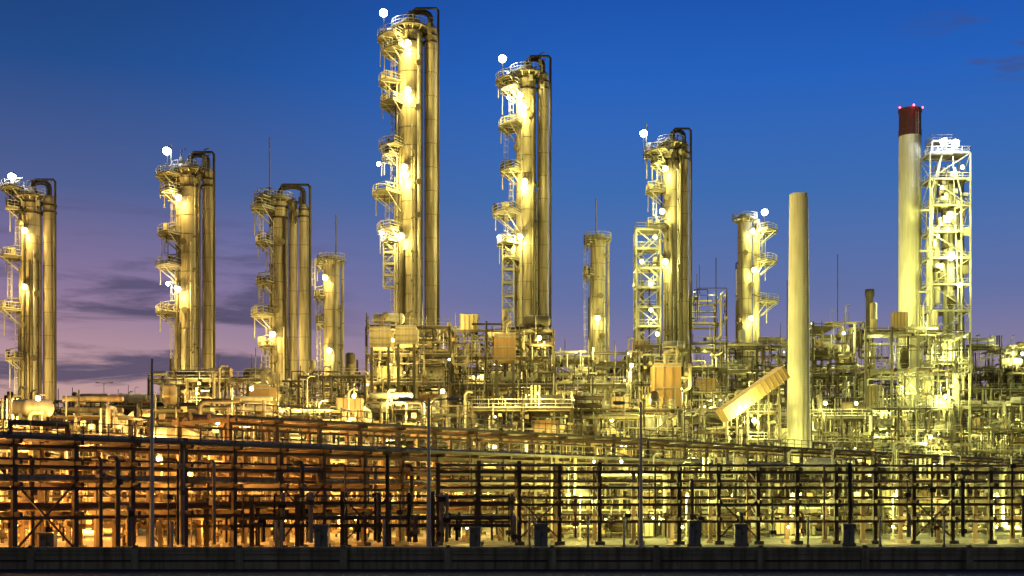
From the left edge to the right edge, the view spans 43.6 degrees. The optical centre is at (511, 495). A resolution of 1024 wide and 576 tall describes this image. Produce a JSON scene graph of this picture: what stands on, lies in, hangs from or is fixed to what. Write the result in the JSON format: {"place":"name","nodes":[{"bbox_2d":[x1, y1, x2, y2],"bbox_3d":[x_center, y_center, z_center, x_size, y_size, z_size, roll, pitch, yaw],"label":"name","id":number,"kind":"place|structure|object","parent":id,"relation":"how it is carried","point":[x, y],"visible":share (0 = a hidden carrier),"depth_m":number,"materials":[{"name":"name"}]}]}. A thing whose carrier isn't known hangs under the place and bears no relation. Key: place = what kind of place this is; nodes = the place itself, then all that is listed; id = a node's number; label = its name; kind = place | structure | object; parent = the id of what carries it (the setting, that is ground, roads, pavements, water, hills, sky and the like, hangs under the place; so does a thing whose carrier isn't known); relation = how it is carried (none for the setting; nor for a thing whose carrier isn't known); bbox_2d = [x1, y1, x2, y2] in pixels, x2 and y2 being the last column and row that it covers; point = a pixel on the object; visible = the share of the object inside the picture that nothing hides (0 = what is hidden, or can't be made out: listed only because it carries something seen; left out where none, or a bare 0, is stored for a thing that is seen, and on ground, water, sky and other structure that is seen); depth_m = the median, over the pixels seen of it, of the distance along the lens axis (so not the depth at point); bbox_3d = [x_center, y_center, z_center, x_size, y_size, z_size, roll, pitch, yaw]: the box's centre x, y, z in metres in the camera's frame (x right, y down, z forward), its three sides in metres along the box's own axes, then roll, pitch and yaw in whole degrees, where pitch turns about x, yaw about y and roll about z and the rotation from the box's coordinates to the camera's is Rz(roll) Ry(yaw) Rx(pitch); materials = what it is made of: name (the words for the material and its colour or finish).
{"place":"outdoors","nodes":[
{"label":"outdoors","id":0,"kind":"place"},
{"bbox_2d":[0,545,1023,568],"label":"boundary wall","id":1,"kind":"structure","parent":0,"point":[449,557],"depth_m":70.00,"materials":[{"name":"concrete"}]},
{"bbox_2d":[0,499,1023,575],"bbox_3d":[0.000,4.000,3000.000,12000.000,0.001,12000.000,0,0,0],"label":"ground","id":2,"kind":"structure","parent":0,"point":[511,572],"depth_m":66.93,"materials":[{"name":"black asphalt"}]},
{"bbox_2d":[0,515,1023,546],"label":"yard paving","id":3,"kind":"structure","parent":0,"point":[1001,535],"depth_m":112.42,"materials":[{"name":"concrete"}]},
{"bbox_2d":[21,189,41,514],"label":"shell","id":4,"kind":"object","parent":3,"relation":"on","point":[33,222],"visible":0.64,"depth_m":224.62,"materials":[{"name":"paint"}]},
{"bbox_2d":[0,177,45,397],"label":"access platforms and ladders","id":5,"kind":"object","parent":4,"relation":"attached to","point":[9,255],"visible":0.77,"depth_m":224.65,"materials":[{"name":"metal"}]},
{"bbox_2d":[8,172,27,289],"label":"platform luminaires","id":6,"kind":"object","parent":5,"relation":"attached to","point":[24,228],"visible":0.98,"depth_m":223.34,"materials":[{"name":"metal"}]},
{"bbox_2d":[17,178,56,471],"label":"overhead and riser pipes","id":7,"kind":"object","parent":3,"relation":"on","point":[48,213],"visible":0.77,"depth_m":225.20,"materials":[{"name":"metal"}]},
{"bbox_2d":[37,533,58,546],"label":"control cabinet","id":8,"kind":"object","parent":3,"relation":"on","point":[47,539],"visible":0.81,"depth_m":79.70,"materials":[{"name":"metal"}]},
{"bbox_2d":[0,392,100,538],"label":"process unit","id":9,"kind":"object","parent":3,"relation":"on","point":[38,406],"visible":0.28,"depth_m":115.82,"materials":[{"name":"paint"}]},
{"bbox_2d":[0,381,170,520],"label":"process unit","id":10,"kind":"object","parent":3,"relation":"on","point":[129,403],"visible":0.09,"depth_m":196.77,"materials":[{"name":"paint"}]},
{"bbox_2d":[46,390,169,536],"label":"process unit","id":11,"kind":"object","parent":3,"relation":"on","point":[108,413],"visible":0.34,"depth_m":121.77,"materials":[{"name":"paint"}]},
{"bbox_2d":[149,359,154,546],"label":"street lamp","id":12,"kind":"object","parent":3,"relation":"on","point":[151,541],"visible":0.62,"depth_m":83.90,"materials":[{"name":"metal"}]},
{"bbox_2d":[177,162,200,473],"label":"shell","id":13,"kind":"object","parent":3,"relation":"on","point":[186,217],"visible":0.47,"depth_m":216.25,"materials":[{"name":"paint"}]},
{"bbox_2d":[156,144,203,358],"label":"access platforms and ladders","id":14,"kind":"object","parent":13,"relation":"attached to","point":[166,233],"visible":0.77,"depth_m":216.53,"materials":[{"name":"metal"}]},
{"bbox_2d":[163,146,181,291],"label":"platform luminaires","id":15,"kind":"object","parent":14,"relation":"on","point":[167,152],"visible":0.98,"depth_m":216.65,"materials":[{"name":"metal"}]},
{"bbox_2d":[173,148,215,472],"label":"overhead and riser pipes","id":16,"kind":"object","parent":3,"relation":"on","point":[206,177],"visible":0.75,"depth_m":217.12,"materials":[{"name":"metal"}]},
{"bbox_2d":[134,365,290,535],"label":"process unit","id":17,"kind":"object","parent":3,"relation":"on","point":[182,410],"visible":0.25,"depth_m":129.70,"materials":[{"name":"paint"}]},
{"bbox_2d":[147,347,290,520],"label":"process unit","id":18,"kind":"object","parent":3,"relation":"on","point":[198,380],"visible":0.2,"depth_m":188.29,"materials":[{"name":"paint"}]},
{"bbox_2d":[0,484,517,546],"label":"pipe rack","id":19,"kind":"object","parent":3,"relation":"on","point":[259,522],"visible":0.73,"depth_m":94.21,"materials":[{"name":"metal"}]},
{"bbox_2d":[249,367,276,491],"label":"fired heater","id":20,"kind":"object","parent":3,"relation":"on","point":[263,389],"visible":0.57,"depth_m":183.00,"materials":[{"name":"metal"}]},
{"bbox_2d":[272,194,287,408],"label":"shell","id":21,"kind":"object","parent":3,"relation":"on","point":[280,211],"visible":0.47,"depth_m":226.69,"materials":[{"name":"paint"}]},
{"bbox_2d":[251,137,293,385],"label":"access platforms and ladders","id":22,"kind":"object","parent":21,"relation":"attached to","point":[262,206],"visible":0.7,"depth_m":226.97,"materials":[{"name":"metal"}]},
{"bbox_2d":[280,520,282,546],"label":"marker post","id":23,"kind":"object","parent":3,"relation":"on","point":[281,533],"visible":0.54,"depth_m":83.94,"materials":[{"name":"metal"}]},
{"bbox_2d":[268,184,310,408],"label":"overhead and riser pipes","id":24,"kind":"object","parent":3,"relation":"on","point":[303,211],"visible":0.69,"depth_m":227.39,"materials":[{"name":"metal"}]},
{"bbox_2d":[313,524,329,546],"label":"control cabinet","id":25,"kind":"object","parent":3,"relation":"on","point":[321,535],"visible":0.81,"depth_m":85.70,"materials":[{"name":"metal"}]},
{"bbox_2d":[271,352,373,522],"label":"process unit","id":26,"kind":"object","parent":3,"relation":"on","point":[350,376],"visible":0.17,"depth_m":194.18,"materials":[{"name":"paint"}]},
{"bbox_2d":[271,376,378,530],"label":"process unit","id":27,"kind":"object","parent":3,"relation":"on","point":[353,403],"visible":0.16,"depth_m":142.16,"materials":[{"name":"paint"}]},
{"bbox_2d":[323,254,339,430],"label":"shell","id":28,"kind":"object","parent":3,"relation":"on","point":[328,309],"visible":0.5,"depth_m":238.75,"materials":[{"name":"paint"}]},
{"bbox_2d":[311,214,345,400],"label":"access platforms and ladders","id":29,"kind":"object","parent":28,"relation":"attached to","point":[318,296],"visible":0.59,"depth_m":239.36,"materials":[{"name":"metal"}]},
{"bbox_2d":[320,262,343,430],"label":"overhead and riser pipes","id":30,"kind":"object","parent":3,"relation":"on","point":[341,327],"visible":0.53,"depth_m":239.08,"materials":[{"name":"metal"}]},
{"bbox_2d":[369,311,393,465],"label":"fired heater","id":31,"kind":"object","parent":3,"relation":"on","point":[381,338],"visible":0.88,"depth_m":191.10,"materials":[{"name":"metal"}]},
{"bbox_2d":[395,310,418,466],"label":"fired heater","id":32,"kind":"object","parent":3,"relation":"on","point":[406,335],"visible":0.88,"depth_m":191.10,"materials":[{"name":"metal"}]},
{"bbox_2d":[398,18,422,376],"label":"shell","id":33,"kind":"object","parent":3,"relation":"on","point":[407,68],"visible":0.47,"depth_m":220.01,"materials":[{"name":"paint"}]},
{"bbox_2d":[372,14,428,421],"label":"access platforms and ladders","id":34,"kind":"object","parent":33,"relation":"attached to","point":[388,104],"visible":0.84,"depth_m":220.40,"materials":[{"name":"metal"}]},
{"bbox_2d":[376,8,410,238],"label":"platform luminaires","id":35,"kind":"object","parent":34,"relation":"attached to","point":[383,12],"visible":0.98,"depth_m":218.80,"materials":[{"name":"metal"}]},
{"bbox_2d":[365,303,456,498],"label":"process unit","id":36,"kind":"object","parent":3,"relation":"on","point":[435,366],"visible":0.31,"depth_m":196.28,"materials":[{"name":"paint"}]},
{"bbox_2d":[394,7,439,385],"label":"overhead and riser pipes","id":37,"kind":"object","parent":3,"relation":"on","point":[431,41],"visible":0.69,"depth_m":221.21,"materials":[{"name":"metal"}]},
{"bbox_2d":[363,372,474,523],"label":"process unit","id":38,"kind":"object","parent":3,"relation":"on","point":[437,408],"visible":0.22,"depth_m":151.63,"materials":[{"name":"paint"}]},
{"bbox_2d":[398,397,459,546],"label":"street lamp","id":39,"kind":"object","parent":3,"relation":"on","point":[428,535],"visible":0.94,"depth_m":89.90,"materials":[{"name":"metal"}]},
{"bbox_2d":[344,361,585,449],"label":"process unit","id":40,"kind":"object","parent":3,"relation":"on","point":[472,375],"visible":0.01,"depth_m":311.55,"materials":[{"name":"paint"}]},
{"bbox_2d":[468,526,481,546],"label":"control cabinet","id":41,"kind":"object","parent":3,"relation":"on","point":[474,536],"visible":0.81,"depth_m":91.70,"materials":[{"name":"metal"}]},
{"bbox_2d":[451,309,554,519],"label":"process unit","id":42,"kind":"object","parent":3,"relation":"on","point":[530,334],"visible":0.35,"depth_m":201.62,"materials":[{"name":"paint"}]},
{"bbox_2d":[494,318,515,494],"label":"fired heater","id":43,"kind":"object","parent":3,"relation":"on","point":[504,346],"visible":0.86,"depth_m":195.00,"materials":[{"name":"metal"}]},
{"bbox_2d":[0,419,1023,546],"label":"pipe rack","id":44,"kind":"object","parent":3,"relation":"on","point":[43,511],"visible":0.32,"depth_m":95.43,"materials":[{"name":"metal"}]},
{"bbox_2d":[471,385,572,527],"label":"process unit","id":45,"kind":"object","parent":3,"relation":"on","point":[535,405],"visible":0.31,"depth_m":164.40,"materials":[{"name":"paint"}]},
{"bbox_2d":[516,65,535,451],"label":"shell","id":46,"kind":"object","parent":3,"relation":"on","point":[527,215],"visible":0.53,"depth_m":226.33,"materials":[{"name":"paint"}]},
{"bbox_2d":[492,62,538,366],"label":"access platforms and ladders","id":47,"kind":"object","parent":46,"relation":"attached to","point":[511,86],"visible":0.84,"depth_m":226.44,"materials":[{"name":"metal"}]},
{"bbox_2d":[497,54,527,239],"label":"platform luminaires","id":48,"kind":"object","parent":47,"relation":"attached to","point":[502,58],"visible":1,"depth_m":225.28,"materials":[{"name":"metal"}]},
{"bbox_2d":[528,518,530,546],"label":"marker post","id":49,"kind":"object","parent":3,"relation":"on","point":[529,532],"visible":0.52,"depth_m":93.94,"materials":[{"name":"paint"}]},
{"bbox_2d":[512,52,551,518],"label":"overhead and riser pipes","id":50,"kind":"object","parent":3,"relation":"on","point":[541,244],"visible":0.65,"depth_m":227.29,"materials":[{"name":"metal"}]},
{"bbox_2d":[533,523,548,546],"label":"control cabinet","id":51,"kind":"object","parent":3,"relation":"on","point":[540,534],"visible":0.88,"depth_m":93.70,"materials":[{"name":"metal"}]},
{"bbox_2d":[577,492,582,540],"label":"yard lamp","id":52,"kind":"object","parent":3,"relation":"on","point":[580,538],"visible":0.73,"depth_m":112.84,"materials":[{"name":"metal"}]},
{"bbox_2d":[555,339,632,516],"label":"process unit","id":53,"kind":"object","parent":3,"relation":"on","point":[576,364],"visible":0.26,"depth_m":207.26,"materials":[{"name":"paint"}]},
{"bbox_2d":[172,403,1023,545],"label":"pipe rack","id":54,"kind":"object","parent":3,"relation":"on","point":[308,425],"visible":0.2,"depth_m":127.04,"materials":[{"name":"metal"}]},
{"bbox_2d":[590,233,605,408],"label":"shell","id":55,"kind":"object","parent":3,"relation":"on","point":[598,249],"visible":0.4,"depth_m":243.75,"materials":[{"name":"paint"}]},
{"bbox_2d":[582,198,611,352],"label":"access platforms and ladders","id":56,"kind":"object","parent":55,"relation":"attached to","point":[587,273],"visible":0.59,"depth_m":244.17,"materials":[{"name":"metal"}]},
{"bbox_2d":[588,241,609,434],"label":"overhead and riser pipes","id":57,"kind":"object","parent":3,"relation":"on","point":[605,335],"visible":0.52,"depth_m":243.99,"materials":[{"name":"metal"}]},
{"bbox_2d":[562,450,666,537],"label":"pump unit","id":58,"kind":"object","parent":3,"relation":"on","point":[648,529],"visible":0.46,"depth_m":122.04,"materials":[{"name":"paint"}]},
{"bbox_2d":[573,382,680,519],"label":"process unit","id":59,"kind":"object","parent":3,"relation":"on","point":[594,413],"visible":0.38,"depth_m":179.88,"materials":[{"name":"paint"}]},
{"bbox_2d":[612,401,644,546],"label":"street lamp","id":60,"kind":"object","parent":3,"relation":"on","point":[640,539],"visible":0.98,"depth_m":97.90,"materials":[{"name":"metal"}]},
{"bbox_2d":[633,222,660,398],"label":"stair tower","id":61,"kind":"structure","parent":3,"relation":"on","point":[639,325],"depth_m":231.27,"materials":[{"name":"metal"}]},
{"bbox_2d":[621,332,691,452],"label":"process unit","id":62,"kind":"object","parent":3,"relation":"on","point":[639,352],"visible":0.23,"depth_m":214.36,"materials":[{"name":"paint"}]},
{"bbox_2d":[650,348,681,456],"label":"fired heater","id":63,"kind":"object","parent":3,"relation":"on","point":[665,378],"visible":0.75,"depth_m":205.00,"materials":[{"name":"metal"}]},
{"bbox_2d":[663,137,678,433],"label":"shell","id":64,"kind":"object","parent":3,"relation":"on","point":[670,181],"visible":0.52,"depth_m":238.67,"materials":[{"name":"paint"}]},
{"bbox_2d":[644,124,684,356],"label":"access platforms and ladders","id":65,"kind":"object","parent":64,"relation":"attached to","point":[655,155],"visible":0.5,"depth_m":238.81,"materials":[{"name":"metal"}]},
{"bbox_2d":[640,129,667,263],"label":"platform luminaires","id":66,"kind":"object","parent":65,"relation":"attached to","point":[643,133],"visible":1,"depth_m":237.98,"materials":[{"name":"metal"}]},
{"bbox_2d":[661,128,691,458],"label":"overhead and riser pipes","id":67,"kind":"object","parent":3,"relation":"on","point":[682,263],"visible":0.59,"depth_m":239.22,"materials":[{"name":"metal"}]},
{"bbox_2d":[683,492,687,540],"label":"yard lamp","id":68,"kind":"object","parent":3,"relation":"on","point":[685,538],"visible":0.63,"depth_m":113.83,"materials":[{"name":"metal"}]},
{"bbox_2d":[687,520,701,546],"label":"control cabinet","id":69,"kind":"object","parent":3,"relation":"on","point":[694,533],"visible":0.96,"depth_m":99.70,"materials":[{"name":"metal"}]},
{"bbox_2d":[689,265,727,458],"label":"process unit","id":70,"kind":"object","parent":3,"relation":"on","point":[706,387],"visible":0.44,"depth_m":241.76,"materials":[{"name":"paint"}]},
{"bbox_2d":[659,440,769,536],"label":"pump unit","id":71,"kind":"object","parent":3,"relation":"on","point":[724,492],"visible":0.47,"depth_m":123.91,"materials":[{"name":"paint"}]},
{"bbox_2d":[671,391,783,516],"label":"process unit","id":72,"kind":"object","parent":3,"relation":"on","point":[703,424],"visible":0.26,"depth_m":196.80,"materials":[{"name":"paint"}]},
{"bbox_2d":[435,461,1023,544],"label":"pipe rack","id":73,"kind":"object","parent":3,"relation":"on","point":[909,519],"visible":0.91,"depth_m":106.39,"materials":[{"name":"metal"}]},
{"bbox_2d":[610,354,861,449],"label":"process unit","id":74,"kind":"object","parent":3,"relation":"on","point":[781,386],"visible":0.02,"depth_m":321.69,"materials":[{"name":"paint"}]},
{"bbox_2d":[733,524,748,545],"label":"control cabinet","id":75,"kind":"object","parent":3,"relation":"on","point":[740,534],"visible":0.98,"depth_m":101.70,"materials":[{"name":"metal"}]},
{"bbox_2d":[737,213,751,460],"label":"shell","id":76,"kind":"object","parent":3,"relation":"on","point":[746,225],"visible":0.47,"depth_m":266.70,"materials":[{"name":"paint"}]},
{"bbox_2d":[732,211,778,323],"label":"access platforms and ladders","id":77,"kind":"object","parent":76,"relation":"attached to","point":[767,261],"visible":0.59,"depth_m":266.43,"materials":[{"name":"metal"}]},
{"bbox_2d":[748,208,767,320],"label":"platform luminaires","id":78,"kind":"object","parent":77,"relation":"on","point":[764,213],"visible":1,"depth_m":265.57,"materials":[{"name":"metal"}]},
{"bbox_2d":[735,219,759,455],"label":"overhead and riser pipes","id":79,"kind":"object","parent":3,"relation":"on","point":[755,284],"visible":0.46,"depth_m":267.49,"materials":[{"name":"metal"}]},
{"bbox_2d":[711,323,787,515],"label":"process unit","id":80,"kind":"object","parent":3,"relation":"on","point":[736,367],"visible":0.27,"depth_m":247.42,"materials":[{"name":"paint"}]},
{"bbox_2d":[716,366,789,461],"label":"inclined conveyor gallery","id":81,"kind":"object","parent":3,"relation":"on","point":[750,395],"visible":0.8,"depth_m":188.79,"materials":[{"name":"paint"}]},
{"bbox_2d":[771,348,816,427],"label":"process unit","id":82,"kind":"object","parent":3,"relation":"on","point":[783,357],"visible":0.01,"depth_m":257.91,"materials":[{"name":"paint"}]},
{"bbox_2d":[787,192,810,516],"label":"chimney","id":83,"kind":"object","parent":3,"relation":"on","point":[798,409],"visible":0.86,"depth_m":194.63,"materials":[{"name":"paint"}]},
{"bbox_2d":[765,394,873,517],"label":"process unit","id":84,"kind":"object","parent":3,"relation":"on","point":[826,433],"visible":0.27,"depth_m":212.24,"materials":[{"name":"paint"}]},
{"bbox_2d":[760,446,882,535],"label":"pump unit","id":85,"kind":"object","parent":3,"relation":"on","point":[779,527],"visible":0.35,"depth_m":130.00,"materials":[{"name":"paint"}]},
{"bbox_2d":[810,304,864,475],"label":"process unit","id":86,"kind":"object","parent":3,"relation":"on","point":[829,351],"visible":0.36,"depth_m":245.83,"materials":[{"name":"paint"}]},
{"bbox_2d":[837,254,837,330],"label":"lightning mast","id":87,"kind":"object","parent":3,"relation":"on","point":[837,289],"visible":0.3,"depth_m":284.92,"materials":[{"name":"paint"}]},
{"bbox_2d":[840,524,855,545],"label":"control cabinet","id":88,"kind":"object","parent":3,"relation":"on","point":[847,534],"visible":0.98,"depth_m":101.70,"materials":[{"name":"metal"}]},
{"bbox_2d":[865,289,873,450],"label":"vent stack","id":89,"kind":"object","parent":3,"relation":"on","point":[869,294],"visible":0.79,"depth_m":261.37,"materials":[{"name":"metal"}]},
{"bbox_2d":[890,492,896,539],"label":"yard lamp","id":90,"kind":"object","parent":3,"relation":"on","point":[892,537],"visible":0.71,"depth_m":115.83,"materials":[{"name":"metal"}]},
{"bbox_2d":[842,302,971,512],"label":"process unit","id":91,"kind":"object","parent":3,"relation":"on","point":[899,328],"visible":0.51,"depth_m":242.00,"materials":[{"name":"paint"}]},
{"bbox_2d":[860,384,954,514],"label":"process unit","id":92,"kind":"object","parent":3,"relation":"on","point":[879,421],"visible":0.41,"depth_m":237.92,"materials":[{"name":"paint"}]},
{"bbox_2d":[898,104,923,438],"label":"chimney","id":93,"kind":"object","parent":3,"relation":"on","point":[909,232],"visible":0.66,"depth_m":256.02,"materials":[{"name":"paint"}]},
{"bbox_2d":[865,440,986,533],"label":"pump unit","id":94,"kind":"object","parent":3,"relation":"on","point":[887,527],"visible":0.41,"depth_m":134.28,"materials":[{"name":"paint"}]},
{"bbox_2d":[860,371,1023,461],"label":"process unit","id":95,"kind":"object","parent":3,"relation":"on","point":[886,384],"visible":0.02,"depth_m":330.16,"materials":[{"name":"paint"}]},
{"bbox_2d":[920,135,971,464],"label":"lattice tower","id":96,"kind":"structure","parent":3,"relation":"on","point":[950,206],"depth_m":251.95,"materials":[{"name":"metal"}]},
{"bbox_2d":[936,381,1023,479],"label":"process unit","id":97,"kind":"object","parent":3,"relation":"on","point":[982,430],"visible":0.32,"depth_m":251.59,"materials":[{"name":"paint"}]},
{"bbox_2d":[939,334,1023,459],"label":"process unit","id":98,"kind":"object","parent":3,"relation":"on","point":[1008,370],"visible":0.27,"depth_m":270.76,"materials":[{"name":"paint"}]},
{"bbox_2d":[960,434,1023,532],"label":"pump unit","id":99,"kind":"object","parent":3,"relation":"on","point":[1002,493],"visible":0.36,"depth_m":139.91,"materials":[{"name":"paint"}]},
{"bbox_2d":[993,492,998,539],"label":"yard lamp","id":100,"kind":"object","parent":3,"relation":"on","point":[994,537],"visible":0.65,"depth_m":116.84,"materials":[{"name":"metal"}]},
{"bbox_2d":[0,0,1023,484],"label":"sky","id":101,"kind":"structure","parent":0,"point":[778,99],"materials":[{"name":"blue"}]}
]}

